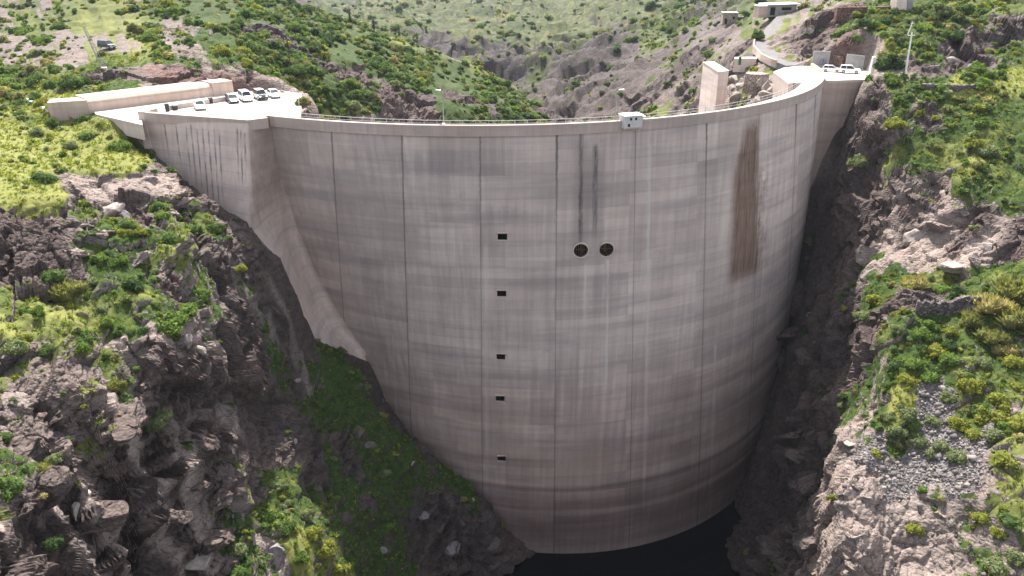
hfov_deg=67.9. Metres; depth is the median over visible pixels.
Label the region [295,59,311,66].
shrub
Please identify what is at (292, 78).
shrub
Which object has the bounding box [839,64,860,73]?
parked car
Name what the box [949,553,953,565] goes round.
rock block
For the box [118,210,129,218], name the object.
boulder
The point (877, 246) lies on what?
rock block
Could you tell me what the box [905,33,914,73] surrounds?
utility pole
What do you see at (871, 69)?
gate pillar
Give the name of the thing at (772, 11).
door
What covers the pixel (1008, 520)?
shrub
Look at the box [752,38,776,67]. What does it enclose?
road wall
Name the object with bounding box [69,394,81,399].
rock block
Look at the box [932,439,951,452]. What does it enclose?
shrub
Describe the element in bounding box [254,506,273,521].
shrub
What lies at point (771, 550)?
rock block
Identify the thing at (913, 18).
shrub
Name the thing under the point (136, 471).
rock block
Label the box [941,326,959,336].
shrub
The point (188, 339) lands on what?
boulder
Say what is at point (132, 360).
rock block
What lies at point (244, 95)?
parked van
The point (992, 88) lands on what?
shrub
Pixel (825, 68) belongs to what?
parked car
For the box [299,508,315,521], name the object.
shrub
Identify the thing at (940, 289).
shrub
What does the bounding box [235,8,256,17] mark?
shrub
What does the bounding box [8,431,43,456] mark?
rock block
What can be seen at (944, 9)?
tree
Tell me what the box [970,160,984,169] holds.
shrub
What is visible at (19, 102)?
shrub
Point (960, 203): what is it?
rock block
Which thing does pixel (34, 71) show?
shrub
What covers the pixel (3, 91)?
shrub
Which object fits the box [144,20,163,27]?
shrub
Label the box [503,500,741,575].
water
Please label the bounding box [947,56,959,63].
boulder
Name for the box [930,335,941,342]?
shrub
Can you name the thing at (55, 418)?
rock block
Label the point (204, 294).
shrub
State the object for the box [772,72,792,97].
corner wall
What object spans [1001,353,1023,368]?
shrub
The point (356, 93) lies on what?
shrub
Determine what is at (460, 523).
rock block
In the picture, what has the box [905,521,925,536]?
shrub
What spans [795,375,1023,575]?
gravel
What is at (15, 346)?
shrub
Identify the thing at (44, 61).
shrub
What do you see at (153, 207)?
shrub
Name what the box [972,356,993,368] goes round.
shrub
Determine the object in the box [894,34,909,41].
shrub
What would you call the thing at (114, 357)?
shrub
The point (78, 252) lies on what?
rock block
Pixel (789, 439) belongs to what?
rock block
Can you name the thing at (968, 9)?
tree
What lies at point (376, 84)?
shrub
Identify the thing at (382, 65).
shrub
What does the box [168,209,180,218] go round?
rock block
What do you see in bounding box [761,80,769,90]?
boulder
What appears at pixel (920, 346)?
shrub
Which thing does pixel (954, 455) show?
shrub
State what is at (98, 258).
shrub
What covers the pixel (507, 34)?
shrub
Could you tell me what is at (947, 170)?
boulder
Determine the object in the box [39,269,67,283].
shrub
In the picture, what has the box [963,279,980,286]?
shrub
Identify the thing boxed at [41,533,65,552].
shrub
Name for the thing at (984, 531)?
rock block
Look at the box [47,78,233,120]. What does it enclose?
wall
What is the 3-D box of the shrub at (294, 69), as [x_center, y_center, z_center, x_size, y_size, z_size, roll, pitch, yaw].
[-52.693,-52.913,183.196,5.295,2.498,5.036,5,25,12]
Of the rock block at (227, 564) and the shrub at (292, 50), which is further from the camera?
the shrub at (292, 50)
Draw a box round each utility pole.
[284,37,290,65]
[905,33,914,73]
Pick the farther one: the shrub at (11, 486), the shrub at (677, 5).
the shrub at (677, 5)
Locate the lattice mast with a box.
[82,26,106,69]
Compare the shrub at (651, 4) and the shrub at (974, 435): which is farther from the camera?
the shrub at (651, 4)
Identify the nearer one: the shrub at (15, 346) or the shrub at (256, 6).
the shrub at (15, 346)
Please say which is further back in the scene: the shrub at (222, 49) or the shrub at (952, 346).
the shrub at (222, 49)
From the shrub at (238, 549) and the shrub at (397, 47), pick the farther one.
the shrub at (397, 47)
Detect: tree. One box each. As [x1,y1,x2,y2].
[740,10,750,20]
[751,29,764,39]
[857,18,871,29]
[879,54,904,71]
[930,2,954,21]
[956,3,975,22]
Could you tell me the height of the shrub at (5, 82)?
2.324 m
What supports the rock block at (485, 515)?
on the ground at (248, 400)
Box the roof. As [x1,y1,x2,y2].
[754,0,767,4]
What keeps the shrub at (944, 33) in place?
on the ground at (248, 400)
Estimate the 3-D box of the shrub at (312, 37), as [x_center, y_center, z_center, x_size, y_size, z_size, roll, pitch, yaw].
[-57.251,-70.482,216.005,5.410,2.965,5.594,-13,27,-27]
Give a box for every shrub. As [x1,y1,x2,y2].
[0,78,17,85]
[0,86,10,96]
[0,337,30,355]
[0,432,13,443]
[0,475,26,502]
[3,64,12,68]
[8,90,27,100]
[12,99,24,105]
[13,24,34,31]
[13,27,32,35]
[13,109,28,115]
[16,332,33,342]
[24,64,44,72]
[24,73,44,85]
[27,49,41,56]
[27,126,44,135]
[28,91,41,100]
[29,69,43,75]
[29,71,47,78]
[29,304,45,316]
[30,171,57,183]
[31,37,44,44]
[32,96,48,107]
[34,460,51,474]
[35,34,53,42]
[35,343,54,356]
[39,58,54,66]
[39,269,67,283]
[41,79,56,88]
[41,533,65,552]
[42,76,59,84]
[42,110,49,118]
[43,117,60,125]
[44,451,64,465]
[45,278,90,301]
[46,63,63,73]
[51,21,65,28]
[55,73,84,86]
[61,140,78,149]
[73,341,90,354]
[74,334,93,345]
[77,114,93,121]
[77,131,96,140]
[79,90,93,93]
[80,76,92,84]
[85,277,98,286]
[89,253,109,262]
[99,315,114,327]
[106,139,131,151]
[106,379,126,391]
[109,253,130,267]
[110,353,119,362]
[116,229,132,236]
[117,221,138,229]
[119,393,133,403]
[120,278,146,292]
[125,22,144,32]
[131,226,147,235]
[136,31,158,41]
[139,3,150,9]
[143,408,173,431]
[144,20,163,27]
[146,27,163,33]
[149,202,170,212]
[154,230,178,243]
[154,310,189,337]
[155,211,171,219]
[166,6,188,15]
[177,302,197,316]
[182,36,196,44]
[184,222,202,233]
[195,288,211,300]
[206,22,222,28]
[206,223,225,233]
[211,44,232,54]
[226,23,240,29]
[226,542,248,556]
[228,563,249,575]
[230,17,244,26]
[234,263,247,272]
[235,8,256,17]
[235,46,250,53]
[237,52,248,57]
[240,57,253,66]
[242,40,264,52]
[243,32,257,40]
[250,3,265,9]
[254,29,270,38]
[254,67,269,74]
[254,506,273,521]
[258,65,271,72]
[263,40,286,50]
[268,13,280,19]
[275,478,289,491]
[276,518,297,536]
[278,489,287,500]
[280,499,293,508]
[281,17,295,20]
[284,49,296,53]
[285,21,302,30]
[285,63,305,74]
[286,75,296,81]
[289,2,302,9]
[292,549,309,564]
[293,96,311,106]
[295,22,306,30]
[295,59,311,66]
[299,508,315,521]
[302,5,312,11]
[302,20,314,26]
[305,64,324,75]
[305,526,322,541]
[306,35,320,43]
[307,27,322,34]
[307,58,317,66]
[311,45,321,52]
[314,99,333,107]
[315,16,327,22]
[315,50,331,59]
[316,538,336,560]
[317,37,332,45]
[322,32,335,41]
[332,88,344,94]
[332,562,353,575]
[337,29,352,37]
[345,78,360,87]
[347,89,359,98]
[347,99,362,109]
[366,59,379,67]
[367,43,382,50]
[367,80,380,88]
[376,62,388,72]
[384,73,401,79]
[386,77,399,81]
[389,24,401,30]
[390,43,402,50]
[397,68,411,74]
[404,46,415,54]
[412,64,422,69]
[413,71,428,78]
[478,90,491,95]
[478,98,488,103]
[483,92,497,98]
[485,95,497,103]
[503,30,516,37]
[506,100,517,105]
[518,103,526,111]
[528,112,538,119]
[597,27,612,34]
[644,0,656,8]
[673,1,684,8]
[702,50,710,58]
[846,153,872,166]
[851,310,870,321]
[859,410,869,419]
[865,294,883,306]
[867,19,881,27]
[872,54,905,70]
[873,16,891,24]
[876,51,889,59]
[879,411,896,421]
[881,71,902,84]
[883,116,907,128]
[886,425,908,437]
[887,29,903,37]
[889,324,907,334]
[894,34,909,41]
[896,372,921,386]
[898,406,918,421]
[899,273,929,290]
[901,14,920,23]
[902,356,925,369]
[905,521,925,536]
[907,420,921,430]
[907,431,929,448]
[910,326,932,341]
[915,4,928,11]
[915,342,928,351]
[917,369,941,383]
[920,319,941,331]
[923,414,943,427]
[923,449,938,459]
[925,342,948,358]
[926,8,937,17]
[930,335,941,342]
[932,284,951,294]
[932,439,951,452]
[936,82,949,92]
[938,28,955,37]
[938,351,960,366]
[939,390,959,403]
[940,339,958,351]
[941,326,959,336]
[944,116,958,122]
[944,448,969,465]
[946,8,962,17]
[946,416,970,431]
[948,30,965,40]
[949,284,967,298]
[956,377,985,394]
[960,71,977,79]
[960,309,984,327]
[962,135,984,149]
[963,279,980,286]
[964,289,1018,317]
[964,403,970,413]
[965,428,982,440]
[966,64,987,73]
[969,511,989,524]
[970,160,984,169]
[970,401,994,416]
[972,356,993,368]
[973,76,994,89]
[973,143,1000,155]
[973,324,1014,346]
[973,404,991,424]
[974,1,990,9]
[979,70,999,79]
[979,552,1010,575]
[980,84,998,92]
[983,428,1005,442]
[985,47,998,54]
[988,409,1012,423]
[989,391,1012,413]
[989,526,1006,539]
[990,274,1023,303]
[991,301,1023,333]
[991,341,1019,355]
[991,449,1020,471]
[995,421,1013,435]
[996,510,1022,533]
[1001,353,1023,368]
[1005,547,1023,566]
[1008,415,1023,431]
[1009,381,1023,392]
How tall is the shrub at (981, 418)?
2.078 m
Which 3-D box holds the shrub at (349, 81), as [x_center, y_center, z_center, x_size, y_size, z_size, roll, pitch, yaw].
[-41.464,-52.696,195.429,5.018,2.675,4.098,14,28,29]
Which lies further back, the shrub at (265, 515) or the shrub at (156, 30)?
the shrub at (156, 30)
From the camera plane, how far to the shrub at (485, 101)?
232.08 m
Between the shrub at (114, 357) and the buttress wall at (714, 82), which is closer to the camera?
the shrub at (114, 357)
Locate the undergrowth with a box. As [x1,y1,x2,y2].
[0,0,1023,575]
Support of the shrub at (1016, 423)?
on the ground at (248, 400)
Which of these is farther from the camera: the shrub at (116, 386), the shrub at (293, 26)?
the shrub at (293, 26)
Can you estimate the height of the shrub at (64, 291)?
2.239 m
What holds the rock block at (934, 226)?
on the ground at (248, 400)
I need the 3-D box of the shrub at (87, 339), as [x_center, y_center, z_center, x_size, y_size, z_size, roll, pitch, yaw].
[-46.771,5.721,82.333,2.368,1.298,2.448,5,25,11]
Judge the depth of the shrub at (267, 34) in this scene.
198.74 m
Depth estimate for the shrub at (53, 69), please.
166.12 m
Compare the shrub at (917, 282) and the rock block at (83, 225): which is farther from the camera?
the shrub at (917, 282)
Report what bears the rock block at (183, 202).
on the ground at (248, 400)
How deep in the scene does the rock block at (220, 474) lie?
97.54 m
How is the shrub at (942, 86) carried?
on the ground at (248, 400)
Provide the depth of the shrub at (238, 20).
202.56 m
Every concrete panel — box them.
[812,51,830,66]
[845,54,864,69]
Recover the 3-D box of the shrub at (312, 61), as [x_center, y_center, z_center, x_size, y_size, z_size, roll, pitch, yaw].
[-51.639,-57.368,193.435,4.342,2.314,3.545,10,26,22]
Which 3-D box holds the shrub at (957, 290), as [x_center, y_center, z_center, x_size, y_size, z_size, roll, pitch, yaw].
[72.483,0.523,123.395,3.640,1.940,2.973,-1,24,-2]
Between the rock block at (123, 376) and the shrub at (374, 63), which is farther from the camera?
the shrub at (374, 63)
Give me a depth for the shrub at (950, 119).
152.78 m
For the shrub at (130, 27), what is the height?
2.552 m
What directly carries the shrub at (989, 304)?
on the ground at (248, 400)
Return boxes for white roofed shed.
[753,2,799,17]
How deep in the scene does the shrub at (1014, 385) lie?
106.86 m
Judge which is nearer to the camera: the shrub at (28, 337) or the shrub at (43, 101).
the shrub at (28, 337)
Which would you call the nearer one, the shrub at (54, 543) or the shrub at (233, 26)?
the shrub at (54, 543)
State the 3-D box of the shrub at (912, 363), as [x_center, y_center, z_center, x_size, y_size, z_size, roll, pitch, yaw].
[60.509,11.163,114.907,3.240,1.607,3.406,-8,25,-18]
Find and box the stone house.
[720,11,744,25]
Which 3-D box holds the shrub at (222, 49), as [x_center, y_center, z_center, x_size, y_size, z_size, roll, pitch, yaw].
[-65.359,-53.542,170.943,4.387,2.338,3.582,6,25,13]
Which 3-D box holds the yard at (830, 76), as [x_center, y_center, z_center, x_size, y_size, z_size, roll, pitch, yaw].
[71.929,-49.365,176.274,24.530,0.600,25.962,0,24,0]
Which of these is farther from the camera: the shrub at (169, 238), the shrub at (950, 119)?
the shrub at (950, 119)
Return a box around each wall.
[47,78,233,120]
[169,96,225,109]
[698,61,728,112]
[733,57,756,71]
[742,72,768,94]
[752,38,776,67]
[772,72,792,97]
[832,55,842,67]
[833,6,889,20]
[915,295,983,316]
[921,83,976,91]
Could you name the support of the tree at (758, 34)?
on the ground at (248, 400)
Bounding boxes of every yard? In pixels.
[94,90,301,140]
[774,66,873,83]
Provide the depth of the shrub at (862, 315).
130.50 m
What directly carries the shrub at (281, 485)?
on the ground at (248, 400)
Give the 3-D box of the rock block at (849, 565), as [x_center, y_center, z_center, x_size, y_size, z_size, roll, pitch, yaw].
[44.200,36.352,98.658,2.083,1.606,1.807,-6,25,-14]
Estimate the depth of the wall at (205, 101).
139.32 m
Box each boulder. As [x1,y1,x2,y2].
[70,502,79,520]
[103,202,125,216]
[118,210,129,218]
[181,333,192,348]
[185,552,212,570]
[193,345,206,355]
[268,543,284,557]
[353,425,364,438]
[364,441,376,448]
[380,546,387,553]
[419,511,429,519]
[445,540,460,556]
[487,536,500,551]
[728,91,741,107]
[729,75,737,82]
[736,83,742,89]
[756,77,771,88]
[758,90,771,98]
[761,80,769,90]
[801,27,814,36]
[843,440,855,446]
[903,229,925,246]
[939,261,965,273]
[945,168,951,173]
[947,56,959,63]
[971,243,992,251]
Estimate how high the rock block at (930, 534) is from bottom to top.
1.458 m
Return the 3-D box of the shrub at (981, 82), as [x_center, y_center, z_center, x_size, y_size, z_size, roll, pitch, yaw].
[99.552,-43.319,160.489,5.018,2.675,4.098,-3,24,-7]
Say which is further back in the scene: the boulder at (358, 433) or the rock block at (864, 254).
the rock block at (864, 254)
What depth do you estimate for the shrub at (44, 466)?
64.99 m
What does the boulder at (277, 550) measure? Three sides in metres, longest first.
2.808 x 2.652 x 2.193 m
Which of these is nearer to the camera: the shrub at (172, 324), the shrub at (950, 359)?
the shrub at (172, 324)
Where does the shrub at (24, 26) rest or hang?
on the ground at (248, 400)
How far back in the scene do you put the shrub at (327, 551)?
103.91 m
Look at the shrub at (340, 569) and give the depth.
105.56 m
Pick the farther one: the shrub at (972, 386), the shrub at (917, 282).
the shrub at (917, 282)
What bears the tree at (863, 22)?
on the ground at (248, 400)
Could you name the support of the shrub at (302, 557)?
on the ground at (248, 400)
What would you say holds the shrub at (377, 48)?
on the ground at (248, 400)
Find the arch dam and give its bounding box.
[137,63,861,553]
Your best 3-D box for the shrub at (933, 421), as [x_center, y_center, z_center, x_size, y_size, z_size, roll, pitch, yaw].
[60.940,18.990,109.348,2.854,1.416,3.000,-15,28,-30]
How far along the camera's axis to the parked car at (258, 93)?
145.41 m
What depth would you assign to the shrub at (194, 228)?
111.53 m
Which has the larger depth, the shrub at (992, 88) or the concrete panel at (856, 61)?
the concrete panel at (856, 61)
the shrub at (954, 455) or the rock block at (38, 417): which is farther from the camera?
the shrub at (954, 455)
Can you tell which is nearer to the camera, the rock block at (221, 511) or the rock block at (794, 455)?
the rock block at (221, 511)
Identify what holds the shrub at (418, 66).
on the ground at (248, 400)
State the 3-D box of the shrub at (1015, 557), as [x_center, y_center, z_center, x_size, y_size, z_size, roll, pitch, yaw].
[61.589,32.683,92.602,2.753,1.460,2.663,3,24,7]
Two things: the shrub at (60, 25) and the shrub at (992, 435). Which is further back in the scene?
the shrub at (60, 25)
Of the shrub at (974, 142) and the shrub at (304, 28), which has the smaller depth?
the shrub at (974, 142)
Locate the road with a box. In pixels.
[753,11,797,69]
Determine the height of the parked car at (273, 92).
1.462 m
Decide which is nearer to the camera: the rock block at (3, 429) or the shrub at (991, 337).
the rock block at (3, 429)
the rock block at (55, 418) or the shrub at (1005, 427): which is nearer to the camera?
the rock block at (55, 418)
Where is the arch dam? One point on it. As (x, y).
(561, 337)
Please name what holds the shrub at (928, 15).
on the ground at (248, 400)
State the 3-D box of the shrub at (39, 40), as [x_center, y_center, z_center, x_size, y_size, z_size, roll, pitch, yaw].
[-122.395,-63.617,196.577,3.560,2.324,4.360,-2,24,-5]
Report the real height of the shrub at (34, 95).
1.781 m
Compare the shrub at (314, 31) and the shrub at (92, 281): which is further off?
the shrub at (314, 31)
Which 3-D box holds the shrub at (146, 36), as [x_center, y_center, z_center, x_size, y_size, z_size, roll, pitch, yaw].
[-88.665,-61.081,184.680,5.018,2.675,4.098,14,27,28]
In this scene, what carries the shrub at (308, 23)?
on the ground at (248, 400)
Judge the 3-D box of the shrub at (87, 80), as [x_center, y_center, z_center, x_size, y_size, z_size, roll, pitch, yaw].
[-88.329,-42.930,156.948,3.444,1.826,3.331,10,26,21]
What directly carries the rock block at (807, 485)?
on the ground at (248, 400)
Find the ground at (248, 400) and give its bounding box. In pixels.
[0,0,1023,575]
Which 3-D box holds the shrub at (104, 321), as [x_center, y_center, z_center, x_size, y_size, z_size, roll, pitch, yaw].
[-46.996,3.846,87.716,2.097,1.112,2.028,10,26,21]
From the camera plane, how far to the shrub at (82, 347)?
80.84 m
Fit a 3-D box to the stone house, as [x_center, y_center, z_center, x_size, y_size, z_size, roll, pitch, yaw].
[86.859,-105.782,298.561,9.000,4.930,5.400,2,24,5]
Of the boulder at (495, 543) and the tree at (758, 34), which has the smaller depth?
the boulder at (495, 543)
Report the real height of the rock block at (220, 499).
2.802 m
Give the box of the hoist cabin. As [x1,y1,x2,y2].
[618,112,645,128]
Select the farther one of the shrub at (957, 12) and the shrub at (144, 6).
the shrub at (144, 6)
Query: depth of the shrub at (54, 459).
69.66 m
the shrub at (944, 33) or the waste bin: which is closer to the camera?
the waste bin
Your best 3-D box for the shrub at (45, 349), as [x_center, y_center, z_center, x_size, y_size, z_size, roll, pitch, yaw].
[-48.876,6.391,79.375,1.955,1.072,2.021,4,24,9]
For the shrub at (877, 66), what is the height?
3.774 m
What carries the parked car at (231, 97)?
on the yard at (126, 121)
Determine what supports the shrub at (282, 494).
on the ground at (248, 400)
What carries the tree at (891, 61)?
on the ground at (248, 400)
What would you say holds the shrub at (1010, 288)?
on the ground at (248, 400)
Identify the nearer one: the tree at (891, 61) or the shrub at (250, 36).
the tree at (891, 61)
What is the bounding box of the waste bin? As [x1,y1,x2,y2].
[164,103,169,111]
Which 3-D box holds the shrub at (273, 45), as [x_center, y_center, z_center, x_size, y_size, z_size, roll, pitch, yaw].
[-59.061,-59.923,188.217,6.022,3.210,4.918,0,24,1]
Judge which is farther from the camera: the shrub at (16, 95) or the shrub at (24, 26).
the shrub at (24, 26)
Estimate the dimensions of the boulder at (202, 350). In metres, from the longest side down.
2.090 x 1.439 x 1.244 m
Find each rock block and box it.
[0,391,33,416]
[0,425,10,432]
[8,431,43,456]
[16,502,33,522]
[33,412,47,423]
[35,465,76,510]
[44,410,63,427]
[60,541,73,554]
[64,248,89,257]
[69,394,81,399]
[71,500,128,534]
[75,525,102,534]
[76,223,94,227]
[89,230,108,238]
[93,228,115,233]
[104,334,130,362]
[106,399,145,447]
[110,371,130,380]
[119,350,136,367]
[128,466,146,477]
[131,250,151,266]
[166,508,192,523]
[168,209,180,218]
[170,188,187,197]
[174,197,193,209]
[176,239,194,254]
[177,421,191,442]
[179,408,213,426]
[191,480,209,491]
[199,527,234,555]
[207,488,233,511]
[210,429,221,437]
[214,555,242,575]
[215,508,223,519]
[216,465,234,480]
[217,450,249,490]
[441,559,456,574]
[451,559,456,571]
[457,515,464,526]
[478,510,491,522]
[487,555,508,569]
[490,542,501,553]
[755,534,784,572]
[771,430,802,447]
[776,326,798,340]
[784,449,803,463]
[788,478,796,488]
[792,347,820,371]
[797,472,819,495]
[797,535,816,548]
[837,490,843,497]
[840,477,863,489]
[842,552,850,560]
[845,528,866,540]
[845,560,856,573]
[855,245,879,266]
[870,243,881,249]
[875,226,885,236]
[914,215,929,234]
[925,218,952,233]
[927,531,934,537]
[933,511,946,518]
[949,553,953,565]
[950,198,969,216]
[968,253,981,267]
[973,523,991,548]
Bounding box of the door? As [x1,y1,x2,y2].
[770,7,775,14]
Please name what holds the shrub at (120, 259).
on the ground at (248, 400)
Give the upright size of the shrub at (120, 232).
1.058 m
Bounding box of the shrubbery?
[0,0,1023,575]
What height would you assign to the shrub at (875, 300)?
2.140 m
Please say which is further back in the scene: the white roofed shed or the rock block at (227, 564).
the white roofed shed
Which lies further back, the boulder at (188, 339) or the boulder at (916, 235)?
the boulder at (916, 235)
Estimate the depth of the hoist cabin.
121.52 m
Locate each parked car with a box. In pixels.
[193,99,205,109]
[225,93,238,103]
[252,88,267,99]
[266,88,280,97]
[822,65,839,71]
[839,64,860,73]
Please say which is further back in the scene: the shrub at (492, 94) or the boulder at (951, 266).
the shrub at (492, 94)
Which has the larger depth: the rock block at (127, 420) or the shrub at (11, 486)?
the rock block at (127, 420)
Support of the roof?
on the ground at (248, 400)
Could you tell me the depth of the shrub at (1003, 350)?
111.94 m
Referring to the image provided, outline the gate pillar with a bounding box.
[868,57,875,74]
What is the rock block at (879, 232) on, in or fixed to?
on the ground at (248, 400)
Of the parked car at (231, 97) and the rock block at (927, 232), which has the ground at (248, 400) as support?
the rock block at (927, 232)
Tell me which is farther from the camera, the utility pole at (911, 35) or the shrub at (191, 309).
the utility pole at (911, 35)
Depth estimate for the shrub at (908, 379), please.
113.04 m
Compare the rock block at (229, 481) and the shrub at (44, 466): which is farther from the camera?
the rock block at (229, 481)
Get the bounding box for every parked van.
[97,40,116,48]
[238,89,252,101]
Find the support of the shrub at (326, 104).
on the ground at (248, 400)
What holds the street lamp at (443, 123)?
on the arch dam
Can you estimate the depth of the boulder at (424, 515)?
138.99 m
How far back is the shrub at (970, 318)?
117.02 m
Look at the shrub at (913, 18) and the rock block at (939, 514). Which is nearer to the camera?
the rock block at (939, 514)
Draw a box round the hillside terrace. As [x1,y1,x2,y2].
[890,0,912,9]
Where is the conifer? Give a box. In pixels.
[347,11,353,23]
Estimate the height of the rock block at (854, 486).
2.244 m
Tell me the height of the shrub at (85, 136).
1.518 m
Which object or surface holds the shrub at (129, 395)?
on the ground at (248, 400)
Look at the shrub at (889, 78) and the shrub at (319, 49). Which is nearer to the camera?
the shrub at (889, 78)
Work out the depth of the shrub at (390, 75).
216.07 m
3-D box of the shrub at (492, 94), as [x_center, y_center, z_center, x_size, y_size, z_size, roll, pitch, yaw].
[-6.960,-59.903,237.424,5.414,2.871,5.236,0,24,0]
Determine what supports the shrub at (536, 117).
on the ground at (248, 400)
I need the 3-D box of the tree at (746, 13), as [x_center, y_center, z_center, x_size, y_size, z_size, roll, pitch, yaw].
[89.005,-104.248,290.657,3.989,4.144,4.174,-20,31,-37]
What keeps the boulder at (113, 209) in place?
on the ground at (248, 400)
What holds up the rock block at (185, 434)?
on the ground at (248, 400)
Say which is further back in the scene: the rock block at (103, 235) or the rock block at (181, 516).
the rock block at (103, 235)
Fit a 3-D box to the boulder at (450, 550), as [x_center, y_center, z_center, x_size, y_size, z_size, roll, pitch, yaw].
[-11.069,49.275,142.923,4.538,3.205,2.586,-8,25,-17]
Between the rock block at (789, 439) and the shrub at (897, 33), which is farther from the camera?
the shrub at (897, 33)
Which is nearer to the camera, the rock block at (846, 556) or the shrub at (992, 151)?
the rock block at (846, 556)
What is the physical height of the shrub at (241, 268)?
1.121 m
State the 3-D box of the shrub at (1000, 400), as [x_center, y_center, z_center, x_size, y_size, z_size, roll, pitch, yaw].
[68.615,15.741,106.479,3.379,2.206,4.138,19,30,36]
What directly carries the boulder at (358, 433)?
on the ground at (248, 400)
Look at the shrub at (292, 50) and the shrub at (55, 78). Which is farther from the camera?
the shrub at (292, 50)
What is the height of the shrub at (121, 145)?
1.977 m
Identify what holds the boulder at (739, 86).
on the ground at (248, 400)
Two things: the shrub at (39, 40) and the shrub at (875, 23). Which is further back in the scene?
the shrub at (39, 40)
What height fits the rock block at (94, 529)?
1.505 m
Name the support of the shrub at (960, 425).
on the ground at (248, 400)
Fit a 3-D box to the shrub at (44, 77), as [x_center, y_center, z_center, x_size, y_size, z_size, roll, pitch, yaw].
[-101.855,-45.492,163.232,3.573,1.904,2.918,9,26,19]
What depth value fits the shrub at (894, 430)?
108.45 m
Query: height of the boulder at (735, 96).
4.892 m
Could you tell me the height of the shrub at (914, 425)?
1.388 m
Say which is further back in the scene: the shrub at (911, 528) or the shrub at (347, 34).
the shrub at (347, 34)
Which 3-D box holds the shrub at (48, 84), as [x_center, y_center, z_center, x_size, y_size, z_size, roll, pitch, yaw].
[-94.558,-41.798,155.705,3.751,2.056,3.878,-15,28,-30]
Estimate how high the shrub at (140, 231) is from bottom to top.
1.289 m
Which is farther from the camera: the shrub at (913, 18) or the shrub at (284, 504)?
the shrub at (913, 18)
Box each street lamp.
[436,89,444,124]
[615,89,623,119]
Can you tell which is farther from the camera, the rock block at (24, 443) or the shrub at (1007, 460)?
the shrub at (1007, 460)
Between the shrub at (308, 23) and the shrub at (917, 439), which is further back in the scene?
the shrub at (308, 23)
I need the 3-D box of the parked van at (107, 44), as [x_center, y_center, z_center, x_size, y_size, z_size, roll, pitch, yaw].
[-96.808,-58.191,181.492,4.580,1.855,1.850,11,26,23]
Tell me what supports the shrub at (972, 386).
on the ground at (248, 400)
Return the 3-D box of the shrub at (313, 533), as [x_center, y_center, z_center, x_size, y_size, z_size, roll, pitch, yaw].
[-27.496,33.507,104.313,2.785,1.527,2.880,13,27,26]
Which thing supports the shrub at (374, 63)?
on the ground at (248, 400)
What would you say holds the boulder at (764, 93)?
on the ground at (248, 400)
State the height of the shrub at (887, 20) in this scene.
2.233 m
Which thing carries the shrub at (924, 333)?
on the ground at (248, 400)
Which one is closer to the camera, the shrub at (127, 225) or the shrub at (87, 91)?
the shrub at (127, 225)
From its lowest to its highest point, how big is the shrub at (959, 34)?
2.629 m
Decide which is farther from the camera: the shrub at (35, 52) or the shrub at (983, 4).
the shrub at (983, 4)
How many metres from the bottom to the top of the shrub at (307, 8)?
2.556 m
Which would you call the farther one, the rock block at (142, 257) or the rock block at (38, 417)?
the rock block at (142, 257)
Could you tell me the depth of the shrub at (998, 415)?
104.56 m
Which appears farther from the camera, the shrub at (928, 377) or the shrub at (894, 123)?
the shrub at (894, 123)
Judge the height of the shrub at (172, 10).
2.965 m
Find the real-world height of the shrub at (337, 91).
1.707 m
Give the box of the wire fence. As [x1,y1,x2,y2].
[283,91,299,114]
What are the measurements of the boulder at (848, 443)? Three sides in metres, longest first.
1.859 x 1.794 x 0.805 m
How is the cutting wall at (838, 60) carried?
on the ground at (248, 400)
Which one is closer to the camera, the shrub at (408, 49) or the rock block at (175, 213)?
the rock block at (175, 213)
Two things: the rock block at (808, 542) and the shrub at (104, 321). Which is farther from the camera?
the rock block at (808, 542)
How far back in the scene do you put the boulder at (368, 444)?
133.13 m
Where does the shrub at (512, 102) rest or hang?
on the ground at (248, 400)
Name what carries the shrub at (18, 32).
on the ground at (248, 400)
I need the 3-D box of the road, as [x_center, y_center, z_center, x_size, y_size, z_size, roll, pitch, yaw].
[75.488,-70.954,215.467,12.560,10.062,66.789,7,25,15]
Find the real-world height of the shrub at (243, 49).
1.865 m
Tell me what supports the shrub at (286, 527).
on the ground at (248, 400)
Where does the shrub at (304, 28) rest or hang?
on the ground at (248, 400)
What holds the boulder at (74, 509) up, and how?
on the rock block at (114, 515)
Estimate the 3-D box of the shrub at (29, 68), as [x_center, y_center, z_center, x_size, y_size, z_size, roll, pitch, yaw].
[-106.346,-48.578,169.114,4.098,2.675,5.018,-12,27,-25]
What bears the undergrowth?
on the ground at (248, 400)
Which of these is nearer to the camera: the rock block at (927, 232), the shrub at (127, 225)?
the shrub at (127, 225)
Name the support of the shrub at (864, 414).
on the ground at (248, 400)
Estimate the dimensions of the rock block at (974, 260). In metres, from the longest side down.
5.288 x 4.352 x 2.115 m
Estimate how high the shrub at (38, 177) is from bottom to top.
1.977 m
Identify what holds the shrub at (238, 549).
on the ground at (248, 400)
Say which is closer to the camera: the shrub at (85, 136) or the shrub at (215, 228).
the shrub at (215, 228)
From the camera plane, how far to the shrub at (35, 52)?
183.00 m
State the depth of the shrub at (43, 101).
142.43 m
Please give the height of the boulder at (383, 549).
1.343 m

